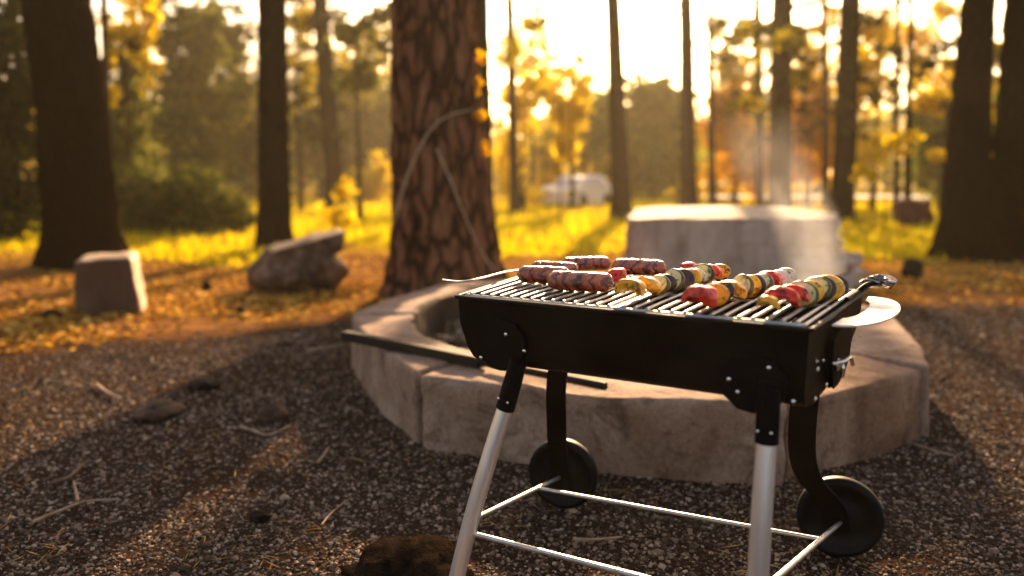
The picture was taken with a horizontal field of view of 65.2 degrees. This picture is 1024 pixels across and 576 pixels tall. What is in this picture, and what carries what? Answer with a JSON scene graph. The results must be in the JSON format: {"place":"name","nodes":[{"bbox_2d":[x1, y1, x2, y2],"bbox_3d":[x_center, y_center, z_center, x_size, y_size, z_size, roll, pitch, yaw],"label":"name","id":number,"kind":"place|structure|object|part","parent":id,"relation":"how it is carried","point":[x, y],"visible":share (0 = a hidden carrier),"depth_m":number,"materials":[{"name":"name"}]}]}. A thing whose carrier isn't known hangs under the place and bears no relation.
{"place":"outdoors","nodes":[
{"label":"outdoors","id":0,"kind":"place"},
{"bbox_2d":[0,198,946,268],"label":"grass","id":1,"kind":"structure","parent":0,"point":[520,227],"depth_m":12.94,"materials":[{"name":"yellow plant"}]},
{"bbox_2d":[2,0,1003,185],"label":"sky","id":2,"kind":"structure","parent":0,"point":[649,32],"materials":[{"name":"white"}]},
{"bbox_2d":[0,186,1023,575],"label":"ground","id":3,"kind":"structure","parent":0,"point":[202,324],"depth_m":2.76,"materials":[{"name":"grey gravel"}]},
{"bbox_2d":[0,0,40,243],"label":"deciduous tree","id":4,"kind":"object","parent":3,"relation":"on","point":[20,203],"visible":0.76,"depth_m":11.16,"materials":[{"name":"green plant"}]},
{"bbox_2d":[42,309,60,316],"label":"rock","id":5,"kind":"object","parent":3,"relation":"on","point":[48,312],"visible":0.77,"depth_m":5.38,"materials":[{"name":"stone"}]},
{"bbox_2d":[47,460,94,485],"bbox_3d":[-1.370,0.575,2.497,0.036,0.012,0.208,1,8,4],"label":"twig","id":6,"kind":"object","parent":3,"relation":"on","point":[69,476],"visible":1,"depth_m":2.46,"materials":[{"name":"brown wood"}]},
{"bbox_2d":[21,0,128,270],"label":"pine tree","id":7,"kind":"object","parent":3,"relation":"on","point":[79,209],"visible":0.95,"depth_m":8.20,"materials":[{"name":"brown plant"}]},
{"bbox_2d":[31,499,120,523],"bbox_3d":[-1.220,0.611,2.231,0.060,0.010,0.226,7,11,44],"label":"twig","id":8,"kind":"object","parent":3,"relation":"on","point":[55,512],"visible":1,"depth_m":2.23,"materials":[{"name":"brown wood"}]},
{"bbox_2d":[73,480,79,501],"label":"twig","id":9,"kind":"object","parent":3,"relation":"on","point":[76,493],"visible":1,"depth_m":2.33,"materials":[{"name":"brown wood"}]},
{"bbox_2d":[94,383,122,399],"bbox_3d":[-1.740,0.444,3.437,0.024,0.016,0.333,-7,10,-43],"label":"twig","id":10,"kind":"object","parent":3,"relation":"on","point":[100,387],"visible":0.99,"depth_m":3.42,"materials":[{"name":"brown wood"}]},
{"bbox_2d":[74,251,146,314],"bbox_3d":[-2.807,-0.026,5.595,0.538,0.449,0.320,0,8,0],"label":"stone block","id":11,"kind":"object","parent":3,"relation":"on","point":[106,282],"visible":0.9,"depth_m":5.45,"materials":[{"name":"grey stone"}]},
{"bbox_2d":[92,0,160,166],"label":"pine tree","id":12,"kind":"object","parent":3,"relation":"on","point":[103,10],"visible":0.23,"depth_m":16.50,"materials":[{"name":"brown plant"}]},
{"bbox_2d":[96,0,168,212],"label":"deciduous tree","id":13,"kind":"object","parent":3,"relation":"on","point":[145,38],"visible":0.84,"depth_m":17.47,"materials":[{"name":"yellow plant"}]},
{"bbox_2d":[100,32,171,211],"bbox_3d":[-9.163,-3.899,19.421,2.226,4.661,2.497,0,8,0],"label":"deciduous tree","id":14,"kind":"object","parent":3,"relation":"on","point":[134,76],"visible":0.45,"depth_m":19.07,"materials":[{"name":"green plant"}]},
{"bbox_2d":[134,398,185,421],"bbox_3d":[-1.368,0.481,3.108,0.185,0.092,0.170,-3,8,-19],"label":"rock","id":15,"kind":"object","parent":3,"relation":"on","point":[158,409],"visible":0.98,"depth_m":3.07,"materials":[{"name":"stone"}]},
{"bbox_2d":[113,148,255,234],"bbox_3d":[-5.884,-1.670,14.160,2.993,1.615,2.090,2,8,16],"label":"bush","id":16,"kind":"object","parent":3,"relation":"on","point":[189,198],"visible":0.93,"depth_m":13.92,"materials":[{"name":"green plant"}]},
{"bbox_2d":[138,0,252,186],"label":"deciduous tree","id":17,"kind":"object","parent":3,"relation":"on","point":[186,91],"visible":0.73,"depth_m":28.50,"materials":[{"name":"green plant"}]},
{"bbox_2d":[187,377,221,392],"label":"rock","id":18,"kind":"object","parent":3,"relation":"on","point":[208,384],"visible":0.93,"depth_m":3.48,"materials":[{"name":"stone"}]},
{"bbox_2d":[201,280,210,290],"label":"rock","id":19,"kind":"object","parent":3,"relation":"on","point":[205,284],"visible":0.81,"depth_m":6.73,"materials":[{"name":"stone"}]},
{"bbox_2d":[184,0,296,201],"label":"deciduous tree","id":20,"kind":"object","parent":3,"relation":"on","point":[241,88],"visible":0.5,"depth_m":32.59,"materials":[{"name":"green plant"}]},
{"bbox_2d":[235,306,245,314],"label":"rock","id":21,"kind":"object","parent":3,"relation":"on","point":[239,309],"visible":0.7,"depth_m":5.47,"materials":[{"name":"stone"}]},
{"bbox_2d":[249,510,268,523],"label":"rock","id":22,"kind":"object","parent":3,"relation":"on","point":[258,516],"visible":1,"depth_m":2.16,"materials":[{"name":"stone"}]},
{"bbox_2d":[239,425,289,435],"bbox_3d":[-0.912,0.517,2.905,0.189,0.014,0.107,0,8,0],"label":"twig","id":23,"kind":"object","parent":3,"relation":"on","point":[256,431],"visible":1,"depth_m":2.90,"materials":[{"name":"wood"}]},
{"bbox_2d":[246,255,293,291],"bbox_3d":[-2.002,-0.113,6.794,0.490,0.364,0.511,0,8,0],"label":"rock","id":24,"kind":"object","parent":3,"relation":"on","point":[267,278],"visible":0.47,"depth_m":6.62,"materials":[{"name":"grey stone"}]},
{"bbox_2d":[255,228,345,268],"bbox_3d":[-1.810,-0.336,6.793,0.863,0.327,0.377,0,8,0],"label":"rock","id":25,"kind":"object","parent":24,"relation":"on","point":[331,242],"visible":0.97,"depth_m":6.63,"materials":[{"name":"grey stone"}]},
{"bbox_2d":[258,401,288,423],"bbox_3d":[-0.924,0.484,3.074,0.108,0.095,0.118,-5,9,-36],"label":"rock","id":26,"kind":"object","parent":3,"relation":"on","point":[271,412],"visible":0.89,"depth_m":3.04,"materials":[{"name":"stone"}]},
{"bbox_2d":[253,0,294,251],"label":"pine tree","id":27,"kind":"object","parent":3,"relation":"on","point":[274,218],"visible":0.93,"depth_m":9.89,"materials":[{"name":"brown plant"}]},
{"bbox_2d":[282,258,315,292],"bbox_3d":[-1.759,-0.101,6.631,0.280,0.304,0.346,0,8,0],"label":"rock","id":28,"kind":"object","parent":3,"relation":"on","point":[298,275],"visible":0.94,"depth_m":6.55,"materials":[{"name":"grey stone"}]},
{"bbox_2d":[286,0,343,211],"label":"deciduous tree","id":29,"kind":"object","parent":3,"relation":"on","point":[297,38],"visible":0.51,"depth_m":25.37,"materials":[{"name":"yellow plant"}]},
{"bbox_2d":[288,0,354,213],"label":"pine tree","id":30,"kind":"object","parent":3,"relation":"on","point":[321,17],"visible":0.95,"depth_m":23.28,"materials":[{"name":"green plant"}]},
{"bbox_2d":[298,252,348,290],"bbox_3d":[-1.610,-0.156,6.780,0.458,0.405,0.447,0,8,0],"label":"rock","id":31,"kind":"object","parent":3,"relation":"on","point":[331,272],"visible":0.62,"depth_m":6.62,"materials":[{"name":"grey stone"}]},
{"bbox_2d":[317,446,329,462],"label":"twig","id":32,"kind":"object","parent":3,"relation":"on","point":[319,460],"visible":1,"depth_m":2.63,"materials":[{"name":"brown wood"}]},
{"bbox_2d":[307,345,340,352],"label":"twig","id":33,"kind":"object","parent":3,"relation":"on","point":[319,348],"visible":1,"depth_m":4.29,"materials":[{"name":"brown wood"}]},
{"bbox_2d":[288,49,391,199],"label":"deciduous tree","id":34,"kind":"object","parent":3,"relation":"on","point":[379,134],"visible":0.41,"depth_m":43.89,"materials":[{"name":"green plant"}]},
{"bbox_2d":[319,175,362,231],"bbox_3d":[-2.909,-1.391,13.885,0.623,1.133,1.009,1,8,11],"label":"shrub","id":35,"kind":"object","parent":3,"relation":"on","point":[335,220],"visible":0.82,"depth_m":13.67,"materials":[{"name":"yellow plant"}]},
{"bbox_2d":[313,0,390,166],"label":"deciduous tree","id":36,"kind":"object","parent":3,"relation":"on","point":[364,96],"visible":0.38,"depth_m":42.23,"materials":[{"name":"yellow plant"}]},
{"bbox_2d":[324,0,391,219],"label":"deciduous tree","id":37,"kind":"object","parent":3,"relation":"on","point":[361,79],"visible":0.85,"depth_m":19.34,"materials":[{"name":"green plant"}]},
{"bbox_2d":[349,149,391,201],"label":"deciduous tree","id":38,"kind":"object","parent":3,"relation":"on","point":[374,181],"visible":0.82,"depth_m":38.79,"materials":[{"name":"yellow plant"}]},
{"bbox_2d":[340,534,473,575],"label":"rock","id":39,"kind":"object","parent":3,"relation":"on","point":[425,555],"visible":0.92,"depth_m":1.82,"materials":[{"name":"stone"}]},
{"bbox_2d":[351,314,470,442],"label":"stone block","id":40,"kind":"structure","parent":3,"relation":"on","point":[389,380],"depth_m":3.09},
{"bbox_2d":[354,284,470,337],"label":"stone block","id":41,"kind":"structure","parent":3,"relation":"on","point":[434,310],"depth_m":4.42,"materials":[{"name":"grey stone"}]},
{"bbox_2d":[377,0,508,298],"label":"pine tree","id":42,"kind":"object","parent":3,"relation":"on","point":[443,225],"visible":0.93,"depth_m":6.09,"materials":[{"name":"brown plant"}]},
{"bbox_2d":[429,319,469,349],"bbox_3d":[0.546,0.302,4.055,2.036,0.108,2.614,0,8,0],"label":"rubble","id":43,"kind":"object","parent":3,"relation":"on","point":[455,337],"visible":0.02,"depth_m":4.31,"materials":[{"name":"grey stone"}]},
{"bbox_2d":[448,280,502,289],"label":"stone block","id":44,"kind":"structure","parent":3,"relation":"on","point":[472,285],"depth_m":5.12,"materials":[{"name":"grey stone"}]},
{"bbox_2d":[474,0,493,203],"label":"pine tree","id":45,"kind":"object","parent":3,"relation":"on","point":[482,16],"visible":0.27,"depth_m":9.15,"materials":[{"name":"brown plant"}]},
{"bbox_2d":[0,48,996,194],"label":"distant wood","id":46,"kind":"object","parent":3,"relation":"on","point":[497,125],"visible":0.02,"depth_m":68.15,"materials":[{"name":"yellow plant"}]},
{"bbox_2d":[0,290,1023,575],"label":"pine needles","id":47,"kind":"object","parent":3,"relation":"on","point":[402,468],"visible":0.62,"depth_m":2.14,"materials":[{"name":"brown plant"}]},
{"bbox_2d":[0,226,1023,353],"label":"leaf litter","id":48,"kind":"object","parent":3,"relation":"on","point":[167,305],"visible":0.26,"depth_m":6.38,"materials":[{"name":"orange plant"}]},
{"bbox_2d":[624,205,869,288],"bbox_3d":[2.064,-0.353,7.017,2.257,0.709,1.189,0,8,0],"label":"boulder","id":49,"kind":"object","parent":48,"relation":"on","point":[804,244],"visible":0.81,"depth_m":6.50,"materials":[{"name":"grey stone"}]},
{"bbox_2d":[505,0,520,213],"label":"pine tree","id":50,"kind":"object","parent":3,"relation":"on","point":[514,194],"visible":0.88,"depth_m":23.46,"materials":[{"name":"brown plant"}]},
{"bbox_2d":[492,66,552,210],"bbox_3d":[0.286,-4.730,25.791,2.318,4.646,2.414,0,8,0],"label":"deciduous tree","id":51,"kind":"object","parent":3,"relation":"on","point":[524,122],"visible":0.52,"depth_m":25.50,"materials":[{"name":"yellow plant"}]},
{"bbox_2d":[489,0,600,197],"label":"deciduous tree","id":52,"kind":"object","parent":3,"relation":"on","point":[531,45],"visible":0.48,"depth_m":40.58,"materials":[{"name":"yellow plant"}]},
{"bbox_2d":[491,0,606,227],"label":"deciduous tree","id":53,"kind":"object","parent":3,"relation":"on","point":[543,21],"visible":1,"depth_m":14.54,"materials":[{"name":"yellow plant"}]},
{"bbox_2d":[523,64,601,208],"bbox_3d":[1.620,-4.469,24.323,1.967,4.512,2.562,7,10,43],"label":"deciduous tree","id":54,"kind":"object","parent":3,"relation":"on","point":[575,109],"visible":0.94,"depth_m":24.12,"materials":[{"name":"yellow plant"}]},
{"bbox_2d":[519,88,610,189],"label":"deciduous tree","id":55,"kind":"object","parent":3,"relation":"on","point":[585,165],"visible":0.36,"depth_m":43.04,"materials":[{"name":"yellow plant"}]},
{"bbox_2d":[536,175,610,208],"bbox_3d":[2.283,-3.302,27.796,1.600,1.270,3.244,4,9,30],"label":"parked car","id":56,"kind":"object","parent":3,"relation":"on","point":[593,188],"visible":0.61,"depth_m":27.08,"materials":[{"name":"white metal"}]},
{"bbox_3d":[2.628,-3.609,27.290,0.119,0.256,0.672,4,9,30],"label":"side window","id":57,"kind":"part","parent":56,"relation":"part of","materials":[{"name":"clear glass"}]},
{"bbox_3d":[3.048,-3.704,28.011,0.119,0.256,0.880,4,9,30],"label":"side window","id":58,"kind":"part","parent":56,"relation":"part of","materials":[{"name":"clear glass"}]},
{"bbox_2d":[573,536,622,540],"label":"twig","id":59,"kind":"object","parent":3,"relation":"on","point":[587,539],"visible":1,"depth_m":2.00,"materials":[{"name":"brown wood"}]},
{"bbox_2d":[420,364,786,486],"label":"stone block","id":60,"kind":"structure","parent":3,"relation":"on","point":[626,428],"depth_m":2.48,"materials":[{"name":"grey stone"}]},
{"bbox_2d":[341,330,607,390],"bbox_3d":[-0.197,0.247,2.870,1.263,0.042,0.044,6,10,39],"label":"fire poker","id":61,"kind":"object","parent":60,"relation":"on","point":[439,353],"visible":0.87,"depth_m":2.92,"materials":[{"name":"metal"}]},
{"bbox_2d":[606,0,632,218],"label":"pine tree","id":62,"kind":"object","parent":3,"relation":"on","point":[620,203],"visible":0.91,"depth_m":19.46,"materials":[{"name":"brown plant"}]},
{"bbox_2d":[568,58,707,199],"bbox_3d":[6.128,-7.605,38.919,7.348,7.080,6.296,2,8,18],"label":"deciduous tree","id":63,"kind":"object","parent":3,"relation":"on","point":[652,111],"visible":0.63,"depth_m":38.32,"materials":[{"name":"green plant"}]},
{"bbox_2d":[449,276,900,575],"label":"charcoal grill","id":64,"kind":"object","parent":3,"relation":"on","point":[764,362],"visible":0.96,"depth_m":1.58,"materials":[{"name":"black metal"}]},
{"bbox_2d":[442,269,518,282],"bbox_3d":[-0.039,-0.032,1.914,0.050,0.023,0.427,4,8,25],"label":"metal skewer","id":65,"kind":"object","parent":64,"relation":"on","point":[479,278],"visible":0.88,"depth_m":1.78,"materials":[{"name":"metal"}]},
{"bbox_2d":[517,265,568,283],"bbox_3d":[0.073,-0.031,1.834,0.124,0.042,0.050,2,8,15],"label":"sausage","id":66,"kind":"object","parent":64,"relation":"on","point":[531,274],"visible":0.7,"depth_m":1.82,"materials":[{"name":"brown food"}]},
{"bbox_2d":[532,261,578,270],"bbox_3d":[0.107,-0.050,2.005,0.126,0.035,0.040,4,8,26],"label":"sausage","id":67,"kind":"object","parent":64,"relation":"on","point":[570,266],"visible":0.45,"depth_m":1.99,"materials":[{"name":"brown food"}]},
{"bbox_2d":[547,270,613,291],"bbox_3d":[0.144,-0.015,1.703,0.147,0.043,0.052,3,8,22],"label":"sausage","id":68,"kind":"object","parent":64,"relation":"on","point":[578,281],"visible":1,"depth_m":1.68,"materials":[{"name":"brown food"}]},
{"bbox_2d":[562,256,610,269],"bbox_3d":[0.197,-0.065,2.113,0.133,0.037,0.042,-1,8,-9],"label":"sausage","id":69,"kind":"object","parent":64,"relation":"on","point":[594,263],"visible":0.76,"depth_m":2.10,"materials":[{"name":"brown food"}]},
{"bbox_2d":[607,268,626,282],"bbox_3d":[0.240,-0.028,1.828,0.042,0.036,0.062,2,8,15],"label":"red pepper","id":70,"kind":"object","parent":64,"relation":"on","point":[617,274],"visible":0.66,"depth_m":1.80,"materials":[{"name":"red food"}]},
{"bbox_2d":[611,258,666,275],"bbox_3d":[0.316,-0.052,1.990,0.138,0.042,0.050,3,8,24],"label":"sausage","id":71,"kind":"object","parent":64,"relation":"on","point":[642,267],"visible":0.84,"depth_m":1.97,"materials":[{"name":"brown food"}]},
{"bbox_2d":[614,264,730,296],"bbox_3d":[0.368,-0.020,1.738,0.064,0.051,0.509,6,9,36],"label":"vegetable kebab","id":72,"kind":"object","parent":64,"relation":"on","point":[676,280],"visible":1,"depth_m":1.69,"materials":[{"name":"food"}]},
{"bbox_2d":[680,262,696,268],"bbox_3d":[0.448,-0.051,2.013,0.052,0.029,0.035,5,9,35],"label":"red pepper","id":73,"kind":"object","parent":64,"relation":"on","point":[685,265],"visible":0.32,"depth_m":2.00,"materials":[{"name":"red food"}]},
{"bbox_2d":[681,267,796,307],"bbox_3d":[0.480,-0.004,1.618,0.070,0.053,0.487,6,10,39],"label":"vegetable kebab","id":74,"kind":"object","parent":64,"relation":"on","point":[739,287],"visible":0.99,"depth_m":1.54,"materials":[{"name":"food"}]},
{"bbox_2d":[756,275,848,308],"bbox_3d":[0.559,0.009,1.526,0.071,0.053,0.379,6,10,40],"label":"vegetable kebab","id":75,"kind":"object","parent":64,"relation":"on","point":[810,291],"visible":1,"depth_m":1.50,"materials":[{"name":"food"}]},
{"bbox_2d":[859,274,897,287],"bbox_3d":[0.796,-0.016,1.737,0.074,0.030,0.053,5,9,32],"label":"crumpled foil","id":76,"kind":"object","parent":64,"relation":"on","point":[886,281],"visible":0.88,"depth_m":1.73,"materials":[{"name":"silver metal"}]},
{"bbox_2d":[678,0,698,205],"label":"pine tree","id":77,"kind":"object","parent":3,"relation":"on","point":[688,194],"visible":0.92,"depth_m":23.33,"materials":[{"name":"brown plant"}]},
{"bbox_2d":[664,121,730,197],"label":"deciduous tree","id":78,"kind":"object","parent":3,"relation":"on","point":[703,167],"visible":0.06,"depth_m":50.73,"materials":[{"name":"plant"}]},
{"bbox_2d":[663,0,769,205],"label":"pine tree","id":79,"kind":"object","parent":3,"relation":"on","point":[712,194],"visible":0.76,"depth_m":25.36,"materials":[{"name":"brown plant"}]},
{"bbox_2d":[695,38,768,203],"bbox_3d":[9.515,-6.924,33.439,4.009,7.000,5.024,-2,8,-12],"label":"deciduous tree","id":80,"kind":"object","parent":3,"relation":"on","point":[734,138],"visible":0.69,"depth_m":32.87,"materials":[{"name":"orange plant"}]},
{"bbox_2d":[694,10,770,198],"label":"deciduous tree","id":81,"kind":"object","parent":3,"relation":"on","point":[725,72],"visible":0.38,"depth_m":42.45,"materials":[{"name":"yellow plant"}]},
{"bbox_2d":[714,0,809,205],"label":"pine tree","id":82,"kind":"object","parent":3,"relation":"on","point":[759,141],"visible":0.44,"depth_m":30.37,"materials":[{"name":"brown plant"}]},
{"bbox_2d":[726,19,819,208],"bbox_3d":[5.777,-3.673,17.943,1.864,4.598,2.190,3,8,24],"label":"deciduous tree","id":83,"kind":"object","parent":3,"relation":"on","point":[789,36],"visible":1,"depth_m":17.41,"materials":[{"name":"yellow plant"}]},
{"bbox_2d":[709,0,867,207],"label":"pine tree","id":84,"kind":"object","parent":3,"relation":"on","point":[779,67],"visible":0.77,"depth_m":20.29,"materials":[{"name":"brown plant"}]},
{"bbox_2d":[766,0,837,207],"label":"pine tree","id":85,"kind":"object","parent":3,"relation":"on","point":[824,122],"visible":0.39,"depth_m":29.33,"materials":[{"name":"brown plant"}]},
{"bbox_2d":[765,3,839,198],"bbox_3d":[14.593,-9.037,39.452,3.940,9.620,3.885,0,8,0],"label":"deciduous tree","id":86,"kind":"object","parent":3,"relation":"on","point":[833,11],"visible":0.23,"depth_m":38.43,"materials":[{"name":"plant"}]},
{"bbox_2d":[764,72,859,206],"bbox_3d":[11.648,-5.950,31.780,3.732,5.502,4.725,0,8,0],"label":"deciduous tree","id":87,"kind":"object","parent":3,"relation":"on","point":[811,171],"visible":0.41,"depth_m":31.09,"materials":[{"name":"orange plant"}]},
{"bbox_2d":[783,354,919,478],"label":"stone block","id":88,"kind":"structure","parent":3,"relation":"on","point":[868,408],"depth_m":2.62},
{"bbox_2d":[777,0,938,218],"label":"pine tree","id":89,"kind":"object","parent":3,"relation":"on","point":[845,110],"visible":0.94,"depth_m":18.37,"materials":[{"name":"brown plant"}]},
{"bbox_2d":[860,305,867,311],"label":"stone block","id":90,"kind":"structure","parent":3,"relation":"on","point":[864,308],"depth_m":4.07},
{"bbox_2d":[830,0,905,212],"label":"deciduous tree","id":91,"kind":"object","parent":3,"relation":"on","point":[874,156],"visible":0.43,"depth_m":25.47,"materials":[{"name":"yellow plant"}]},
{"bbox_2d":[850,129,925,224],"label":"deciduous tree","id":92,"kind":"object","parent":3,"relation":"on","point":[894,142],"visible":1,"depth_m":16.49,"materials":[{"name":"yellow plant"}]},
{"bbox_2d":[850,312,929,436],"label":"stone block","id":93,"kind":"structure","parent":3,"relation":"on","point":[891,341],"depth_m":3.10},
{"bbox_2d":[833,0,958,224],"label":"pine tree","id":94,"kind":"object","parent":3,"relation":"on","point":[926,64],"visible":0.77,"depth_m":16.47,"materials":[{"name":"brown plant"}]},
{"bbox_2d":[859,0,954,213],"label":"pine tree","id":95,"kind":"object","parent":3,"relation":"on","point":[894,100],"visible":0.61,"depth_m":23.14,"materials":[{"name":"brown plant"}]},
{"bbox_2d":[861,0,960,194],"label":"deciduous tree","id":96,"kind":"object","parent":3,"relation":"on","point":[942,18],"visible":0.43,"depth_m":43.87,"materials":[{"name":"yellow plant"}]},
{"bbox_2d":[901,258,923,278],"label":"rock","id":97,"kind":"object","parent":3,"relation":"on","point":[912,267],"visible":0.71,"depth_m":7.76,"materials":[{"name":"grey stone"}]},
{"bbox_2d":[891,198,934,224],"bbox_3d":[8.397,-1.601,16.780,0.793,0.574,0.557,0,8,0],"label":"tree stump","id":98,"kind":"object","parent":3,"relation":"on","point":[912,210],"visible":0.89,"depth_m":16.55,"materials":[{"name":"brown wood"}]},
{"bbox_2d":[888,105,945,206],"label":"deciduous tree","id":99,"kind":"object","parent":3,"relation":"on","point":[926,124],"visible":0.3,"depth_m":29.25,"materials":[{"name":"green plant"}]},
{"bbox_2d":[903,57,954,215],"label":"deciduous tree","id":100,"kind":"object","parent":3,"relation":"on","point":[926,105],"visible":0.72,"depth_m":23.54,"materials":[{"name":"yellow plant"}]},
{"bbox_2d":[905,440,955,456],"bbox_3d":[1.398,0.538,2.722,0.026,0.010,0.232,-3,8,-24],"label":"twig","id":101,"kind":"object","parent":3,"relation":"on","point":[918,445],"visible":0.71,"depth_m":2.69,"materials":[{"name":"brown wood"}]},
{"bbox_2d":[924,0,996,261],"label":"pine tree","id":102,"kind":"object","parent":3,"relation":"on","point":[963,230],"visible":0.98,"depth_m":9.68,"materials":[{"name":"brown plant"}]},
{"bbox_2d":[984,0,1023,262],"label":"pine tree","id":103,"kind":"object","parent":3,"relation":"on","point":[1006,244],"visible":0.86,"depth_m":9.49,"materials":[{"name":"brown plant"}]},
{"bbox_2d":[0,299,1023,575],"bbox_3d":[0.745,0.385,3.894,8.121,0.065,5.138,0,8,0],"label":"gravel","id":104,"kind":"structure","parent":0,"point":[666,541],"depth_m":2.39,"materials":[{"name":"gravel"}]},
{"bbox_2d":[321,498,350,525],"bbox_3d":[-0.487,0.614,2.204,0.013,0.006,0.182,2,8,13],"label":"twig","id":105,"kind":"object","parent":104,"relation":"on","point":[327,517],"visible":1,"depth_m":2.19,"materials":[{"name":"brown wood"}]},
{"bbox_2d":[698,195,928,197],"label":"road","id":106,"kind":"structure","parent":0,"point":[819,196],"depth_m":37.36,"materials":[{"name":"grey asphalt"}]},
{"bbox_2d":[992,28,1000,156],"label":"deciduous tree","id":107,"kind":"object","parent":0,"point":[997,47],"visible":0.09,"depth_m":21.45,"materials":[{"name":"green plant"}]}
]}

